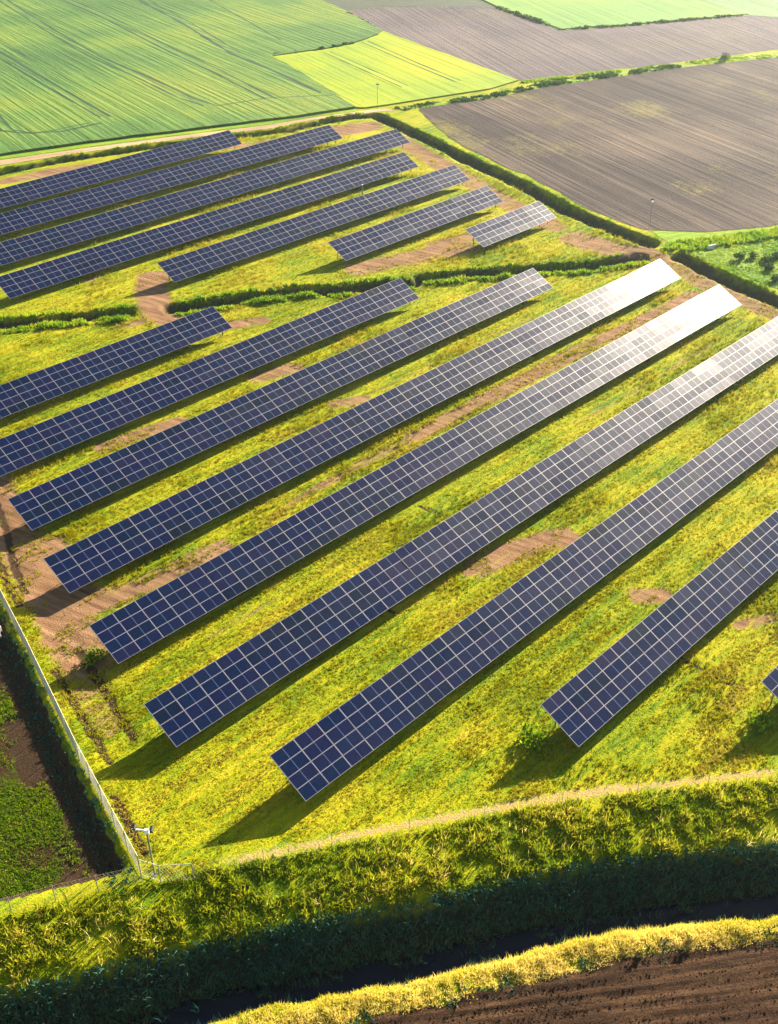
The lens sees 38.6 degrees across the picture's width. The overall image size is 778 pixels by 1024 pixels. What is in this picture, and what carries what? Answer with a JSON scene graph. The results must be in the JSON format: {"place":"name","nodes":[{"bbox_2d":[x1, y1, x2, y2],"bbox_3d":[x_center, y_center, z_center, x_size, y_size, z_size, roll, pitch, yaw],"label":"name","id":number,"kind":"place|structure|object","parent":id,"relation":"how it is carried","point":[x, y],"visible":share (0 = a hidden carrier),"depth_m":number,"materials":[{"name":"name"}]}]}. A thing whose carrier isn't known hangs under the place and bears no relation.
{"place":"outdoors","nodes":[
{"label":"outdoors","id":0,"kind":"place"},
{"bbox_2d":[0,683,89,898],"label":"weedy field","id":1,"kind":"structure","parent":0,"point":[9,775],"depth_m":75.05,"materials":[{"name":"green plant"}]},
{"bbox_2d":[0,0,380,155],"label":"crop field","id":2,"kind":"structure","parent":0,"point":[131,106],"depth_m":257.77,"materials":[{"name":"green plant"}]},
{"bbox_2d":[0,115,31,133],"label":"wheel track","id":3,"kind":"structure","parent":2,"relation":"on","point":[4,121],"depth_m":215.77,"materials":[{"name":"green plant"}]},
{"bbox_2d":[1,40,33,60],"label":"wheel track","id":4,"kind":"structure","parent":2,"relation":"on","point":[17,50],"depth_m":270.73,"materials":[{"name":"green plant"}]},
{"bbox_2d":[0,58,99,117],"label":"wheel track","id":5,"kind":"structure","parent":2,"relation":"on","point":[53,90],"depth_m":238.95,"materials":[{"name":"green plant"}]},
{"bbox_2d":[0,122,101,133],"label":"wheel track","id":6,"kind":"structure","parent":2,"relation":"on","point":[53,131],"depth_m":213.19,"materials":[{"name":"green plant"}]},
{"bbox_2d":[0,51,110,116],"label":"wheel track","id":7,"kind":"structure","parent":2,"relation":"on","point":[46,79],"depth_m":244.41,"materials":[{"name":"green plant"}]},
{"bbox_2d":[32,123,86,133],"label":"wheel track","id":8,"kind":"structure","parent":2,"relation":"on","point":[61,128],"depth_m":214.39,"materials":[{"name":"green plant"}]},
{"bbox_2d":[0,1,203,105],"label":"wheel track","id":9,"kind":"structure","parent":2,"relation":"on","point":[103,62],"depth_m":260.34,"materials":[{"name":"green plant"}]},
{"bbox_2d":[7,0,217,105],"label":"wheel track","id":10,"kind":"structure","parent":2,"relation":"on","point":[74,41],"depth_m":260.36,"materials":[{"name":"green plant"}]},
{"bbox_2d":[62,0,266,98],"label":"wheel track","id":11,"kind":"structure","parent":2,"relation":"on","point":[167,50],"depth_m":271.00,"materials":[{"name":"green plant"}]},
{"bbox_2d":[72,0,276,98],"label":"wheel track","id":12,"kind":"structure","parent":2,"relation":"on","point":[184,53],"depth_m":268.32,"materials":[{"name":"green plant"}]},
{"bbox_2d":[148,0,240,52],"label":"wheel track","id":13,"kind":"structure","parent":2,"relation":"on","point":[200,28],"depth_m":290.70,"materials":[{"name":"green plant"}]},
{"bbox_2d":[138,0,320,92],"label":"wheel track","id":14,"kind":"structure","parent":2,"relation":"on","point":[231,53],"depth_m":269.30,"materials":[{"name":"green plant"}]},
{"bbox_2d":[209,0,280,39],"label":"wheel track","id":15,"kind":"structure","parent":2,"relation":"on","point":[246,20],"depth_m":301.73,"materials":[{"name":"green plant"}]},
{"bbox_2d":[218,95,324,105],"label":"wheel track","id":16,"kind":"structure","parent":2,"relation":"on","point":[272,97],"depth_m":233.34,"materials":[{"name":"green plant"}]},
{"bbox_2d":[0,109,393,164],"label":"sandy track","id":17,"kind":"structure","parent":0,"point":[26,158],"depth_m":209.22,"materials":[{"name":"beige sand"}]},
{"bbox_2d":[0,112,776,319],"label":"ditch grass","id":18,"kind":"structure","parent":0,"point":[547,190],"depth_m":179.28,"materials":[{"name":"green plant"}]},
{"bbox_2d":[0,0,777,1023],"bbox_3d":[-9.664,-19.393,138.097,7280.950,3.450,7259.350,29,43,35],"label":"ground","id":19,"kind":"structure","parent":0,"point":[24,748],"depth_m":92.50,"materials":[{"name":"green plant"}]},
{"bbox_2d":[0,590,140,874],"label":"wire fence","id":20,"kind":"object","parent":19,"relation":"on","point":[108,808],"visible":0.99,"depth_m":80.39,"materials":[{"name":"metal"}]},
{"bbox_2d":[0,865,142,913],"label":"wire fence","id":21,"kind":"object","parent":19,"relation":"on","point":[76,886],"visible":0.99,"depth_m":70.37,"materials":[{"name":"metal"}]},
{"bbox_2d":[80,644,109,668],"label":"shrub","id":22,"kind":"object","parent":19,"relation":"on","point":[92,657],"visible":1,"depth_m":89.16,"materials":[{"name":"green plant"}]},
{"bbox_2d":[0,306,231,418],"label":"solar panel row","id":23,"kind":"object","parent":19,"relation":"on","point":[37,387],"visible":1,"depth_m":129.65,"materials":[{"name":"glass"}]},
{"bbox_2d":[0,130,241,208],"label":"solar panel row","id":24,"kind":"object","parent":19,"relation":"on","point":[68,180],"visible":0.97,"depth_m":189.76,"materials":[{"name":"glass"}]},
{"bbox_2d":[132,823,156,875],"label":"camera pole","id":25,"kind":"object","parent":19,"relation":"on","point":[146,831],"visible":0.99,"depth_m":69.77,"materials":[{"name":"metal"}]},
{"bbox_2d":[138,859,194,881],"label":"wire fence","id":26,"kind":"object","parent":19,"relation":"on","point":[167,865],"visible":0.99,"depth_m":71.28,"materials":[{"name":"metal"}]},
{"bbox_2d":[0,125,341,235],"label":"solar panel row","id":27,"kind":"object","parent":19,"relation":"on","point":[51,210],"visible":1,"depth_m":184.68,"materials":[{"name":"glass"}]},
{"bbox_2d":[0,109,357,158],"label":"field verge","id":28,"kind":"structure","parent":19,"relation":"on","point":[124,140],"depth_m":210.85,"materials":[{"name":"green plant"}]},
{"bbox_2d":[0,129,409,265],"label":"solar panel row","id":29,"kind":"object","parent":19,"relation":"on","point":[45,240],"visible":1,"depth_m":177.00,"materials":[{"name":"glass"}]},
{"bbox_2d":[0,278,418,477],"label":"solar panel row","id":30,"kind":"object","parent":19,"relation":"on","point":[38,441],"visible":1,"depth_m":126.04,"materials":[{"name":"glass"}]},
{"bbox_2d":[0,152,418,299],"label":"solar panel row","id":31,"kind":"object","parent":19,"relation":"on","point":[15,284],"visible":1,"depth_m":166.07,"materials":[{"name":"glass"}]},
{"bbox_2d":[8,268,552,529],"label":"solar panel row","id":32,"kind":"object","parent":19,"relation":"on","point":[39,506],"visible":1,"depth_m":120.53,"materials":[{"name":"glass"}]},
{"bbox_2d":[157,165,469,283],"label":"solar panel row","id":33,"kind":"object","parent":19,"relation":"on","point":[204,259],"visible":1,"depth_m":167.22,"materials":[{"name":"glass"}]},
{"bbox_2d":[273,41,354,53],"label":"hedge","id":34,"kind":"object","parent":19,"relation":"on","point":[352,42],"visible":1,"depth_m":275.70,"materials":[{"name":"green plant"}]},
{"bbox_2d":[0,252,649,333],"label":"reed grass","id":35,"kind":"structure","parent":19,"relation":"on","point":[60,324],"depth_m":149.60,"materials":[{"name":"green plant"}]},
{"bbox_2d":[43,259,680,592],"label":"solar panel row","id":36,"kind":"object","parent":19,"relation":"on","point":[89,559],"visible":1,"depth_m":114.82,"materials":[{"name":"glass"}]},
{"bbox_2d":[0,116,775,890],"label":"fence","id":37,"kind":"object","parent":19,"relation":"on","point":[36,682],"depth_m":83.45,"materials":[{"name":"grey metal"}]},
{"bbox_2d":[0,775,777,995],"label":"bank grass","id":38,"kind":"structure","parent":19,"relation":"on","point":[237,885],"depth_m":72.51,"materials":[{"name":"green plant"}]},
{"bbox_2d":[0,837,777,1023],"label":"damp grass","id":39,"kind":"structure","parent":19,"relation":"on","point":[600,892],"depth_m":70.40,"materials":[{"name":"green plant"}]},
{"bbox_2d":[0,787,777,989],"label":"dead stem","id":40,"kind":"object","parent":19,"relation":"on","point":[354,887],"visible":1,"depth_m":71.78,"materials":[{"name":"plant"}]},
{"bbox_2d":[89,284,740,663],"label":"solar panel row","id":41,"kind":"object","parent":19,"relation":"on","point":[126,632],"visible":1,"depth_m":106.90,"materials":[{"name":"glass"}]},
{"bbox_2d":[328,186,502,260],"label":"solar panel row","id":42,"kind":"object","parent":19,"relation":"on","point":[366,240],"visible":1,"depth_m":167.82,"materials":[{"name":"glass"}]},
{"bbox_2d":[120,892,777,1023],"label":"reed","id":43,"kind":"object","parent":19,"relation":"on","point":[417,943],"visible":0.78,"depth_m":69.61,"materials":[{"name":"green plant"}]},
{"bbox_2d":[144,317,777,746],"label":"solar panel row","id":44,"kind":"object","parent":19,"relation":"on","point":[202,699],"visible":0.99,"depth_m":98.33,"materials":[{"name":"glass"}]},
{"bbox_2d":[193,769,777,878],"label":"wire fence","id":45,"kind":"object","parent":19,"relation":"on","point":[484,815],"visible":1,"depth_m":75.46,"materials":[{"name":"metal"}]},
{"bbox_2d":[208,915,777,1023],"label":"dry grass","id":46,"kind":"structure","parent":19,"relation":"on","point":[630,941],"depth_m":66.67,"materials":[{"name":"yellow plant"}]},
{"bbox_2d":[465,201,556,249],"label":"solar panel row","id":47,"kind":"object","parent":19,"relation":"on","point":[501,227],"visible":1,"depth_m":167.73,"materials":[{"name":"glass"}]},
{"bbox_2d":[270,399,777,800],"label":"solar panel row","id":48,"kind":"object","parent":19,"relation":"on","point":[352,731],"visible":1,"depth_m":91.04,"materials":[{"name":"glass"}]},
{"bbox_2d":[517,722,548,750],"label":"shrub","id":49,"kind":"object","parent":19,"relation":"on","point":[529,735],"visible":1,"depth_m":81.95,"materials":[{"name":"green plant"}]},
{"bbox_2d":[395,64,681,109],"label":"hedge","id":50,"kind":"object","parent":19,"relation":"on","point":[518,89],"visible":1,"depth_m":243.80,"materials":[{"name":"green plant"}]},
{"bbox_2d":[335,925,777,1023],"bbox_3d":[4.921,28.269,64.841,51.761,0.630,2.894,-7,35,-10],"label":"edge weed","id":51,"kind":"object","parent":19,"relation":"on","point":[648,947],"visible":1,"depth_m":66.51,"materials":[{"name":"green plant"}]},
{"bbox_2d":[521,56,735,82],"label":"hedge","id":52,"kind":"object","parent":19,"relation":"on","point":[557,77],"visible":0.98,"depth_m":252.88,"materials":[{"name":"green plant"}]},
{"bbox_2d":[637,941,646,954],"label":"tall weed","id":53,"kind":"object","parent":19,"relation":"on","point":[641,946],"visible":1,"depth_m":67.14,"materials":[{"name":"yellow plant"}]},
{"bbox_2d":[564,14,748,29],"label":"hedge","id":54,"kind":"object","parent":19,"relation":"on","point":[649,22],"visible":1,"depth_m":301.41,"materials":[{"name":"green plant"}]},
{"bbox_2d":[541,509,777,746],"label":"solar panel row","id":55,"kind":"object","parent":19,"relation":"on","point":[621,664],"visible":1,"depth_m":89.23,"materials":[{"name":"glass"}]},
{"bbox_2d":[686,931,697,941],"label":"tall weed","id":56,"kind":"object","parent":19,"relation":"on","point":[690,936],"visible":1,"depth_m":67.71,"materials":[{"name":"yellow plant"}]},
{"bbox_2d":[707,244,715,249],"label":"culvert headwall","id":57,"kind":"object","parent":19,"relation":"on","point":[712,246],"visible":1,"depth_m":163.65,"materials":[{"name":"concrete"}]},
{"bbox_2d":[650,226,777,248],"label":"grass strip","id":58,"kind":"object","parent":19,"relation":"on","point":[668,236],"depth_m":168.64,"materials":[{"name":"green plant"}]},
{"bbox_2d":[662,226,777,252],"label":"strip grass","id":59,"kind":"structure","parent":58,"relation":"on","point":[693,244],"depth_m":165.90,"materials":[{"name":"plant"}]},
{"bbox_2d":[657,239,777,287],"bbox_3d":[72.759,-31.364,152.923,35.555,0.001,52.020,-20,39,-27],"label":"rough pasture","id":60,"kind":"structure","parent":19,"relation":"on","point":[744,264],"depth_m":160.00,"materials":[{"name":"plant"}]},
{"bbox_2d":[733,251,745,258],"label":"shrub","id":61,"kind":"object","parent":60,"relation":"on","point":[739,255],"visible":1,"depth_m":159.85,"materials":[{"name":"green plant"}]},
{"bbox_2d":[748,251,758,258],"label":"shrub","id":62,"kind":"object","parent":60,"relation":"on","point":[752,254],"visible":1,"depth_m":160.36,"materials":[{"name":"green plant"}]},
{"bbox_2d":[760,253,775,262],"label":"shrub","id":63,"kind":"object","parent":60,"relation":"on","point":[766,259],"visible":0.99,"depth_m":159.11,"materials":[{"name":"green plant"}]},
{"bbox_2d":[765,262,774,269],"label":"shrub","id":64,"kind":"object","parent":60,"relation":"on","point":[768,266],"visible":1,"depth_m":156.90,"materials":[{"name":"green plant"}]},
{"bbox_2d":[770,274,777,281],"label":"shrub","id":65,"kind":"object","parent":60,"relation":"on","point":[774,277],"visible":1,"depth_m":153.33,"materials":[{"name":"green plant"}]},
{"bbox_2d":[771,251,777,259],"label":"shrub","id":66,"kind":"object","parent":60,"relation":"on","point":[775,254],"visible":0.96,"depth_m":160.08,"materials":[{"name":"green plant"}]},
{"bbox_2d":[720,52,730,60],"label":"shrub","id":67,"kind":"object","parent":19,"relation":"on","point":[723,57],"visible":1,"depth_m":264.04,"materials":[{"name":"green plant"}]},
{"bbox_2d":[697,53,777,64],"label":"hedge","id":68,"kind":"object","parent":19,"relation":"on","point":[744,58],"visible":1,"depth_m":265.85,"materials":[{"name":"plant"}]},
{"bbox_2d":[747,707,776,734],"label":"shrub","id":69,"kind":"object","parent":19,"relation":"on","point":[763,720],"visible":1,"depth_m":83.24,"materials":[{"name":"green plant"}]},
{"bbox_2d":[761,666,777,704],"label":"solar panel row","id":70,"kind":"object","parent":19,"relation":"on","point":[770,681],"visible":1,"depth_m":83.98,"materials":[{"name":"glass"}]},
{"bbox_2d":[274,31,517,108],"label":"bright field","id":71,"kind":"structure","parent":0,"point":[356,87],"depth_m":253.43,"materials":[{"name":"plant"}]},
{"bbox_2d":[323,52,400,86],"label":"wheel track","id":72,"kind":"structure","parent":71,"relation":"on","point":[361,69],"depth_m":255.76,"materials":[{"name":"green plant"}]},
{"bbox_2d":[330,51,407,85],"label":"wheel track","id":73,"kind":"structure","parent":71,"relation":"on","point":[368,68],"depth_m":256.58,"materials":[{"name":"green plant"}]},
{"bbox_2d":[362,42,455,81],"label":"wheel track","id":74,"kind":"structure","parent":71,"relation":"on","point":[411,63],"depth_m":259.97,"materials":[{"name":"green plant"}]},
{"bbox_2d":[368,41,460,80],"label":"wheel track","id":75,"kind":"structure","parent":71,"relation":"on","point":[411,60],"depth_m":263.37,"materials":[{"name":"green plant"}]},
{"bbox_2d":[323,0,493,10],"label":"stubble field","id":76,"kind":"structure","parent":0,"point":[347,5],"depth_m":324.78,"materials":[{"name":"beige plant"}]},
{"bbox_2d":[112,893,777,1023],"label":"water","id":77,"kind":"structure","parent":0,"point":[521,941],"depth_m":69.96,"materials":[{"name":"black liquid"}]},
{"bbox_2d":[347,7,777,80],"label":"ploughed field","id":78,"kind":"structure","parent":0,"point":[508,44],"depth_m":284.19,"materials":[{"name":"soil"}]},
{"bbox_2d":[496,6,560,29],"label":"hedge","id":79,"kind":"object","parent":78,"relation":"on","point":[526,16],"visible":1,"depth_m":307.05,"materials":[{"name":"green plant"}]},
{"bbox_2d":[369,938,777,1023],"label":"furrowed field","id":80,"kind":"structure","parent":0,"point":[647,987],"depth_m":65.02,"materials":[{"name":"soil"}]},
{"bbox_2d":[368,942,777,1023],"bbox_3d":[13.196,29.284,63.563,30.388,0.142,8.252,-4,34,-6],"label":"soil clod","id":81,"kind":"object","parent":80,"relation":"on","point":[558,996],"visible":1,"depth_m":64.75,"materials":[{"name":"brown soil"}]},
{"bbox_2d":[419,57,777,231],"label":"brown field","id":82,"kind":"structure","parent":0,"point":[693,148],"depth_m":209.76,"materials":[{"name":"soil"}]},
{"bbox_2d":[483,0,745,29],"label":"field","id":83,"kind":"structure","parent":0,"point":[564,14],"depth_m":314.97,"materials":[{"name":"plant"}]},
{"bbox_2d":[703,0,777,16],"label":"distant field","id":84,"kind":"structure","parent":0,"point":[769,8],"depth_m":321.90,"materials":[{"name":"plant"}]}
]}

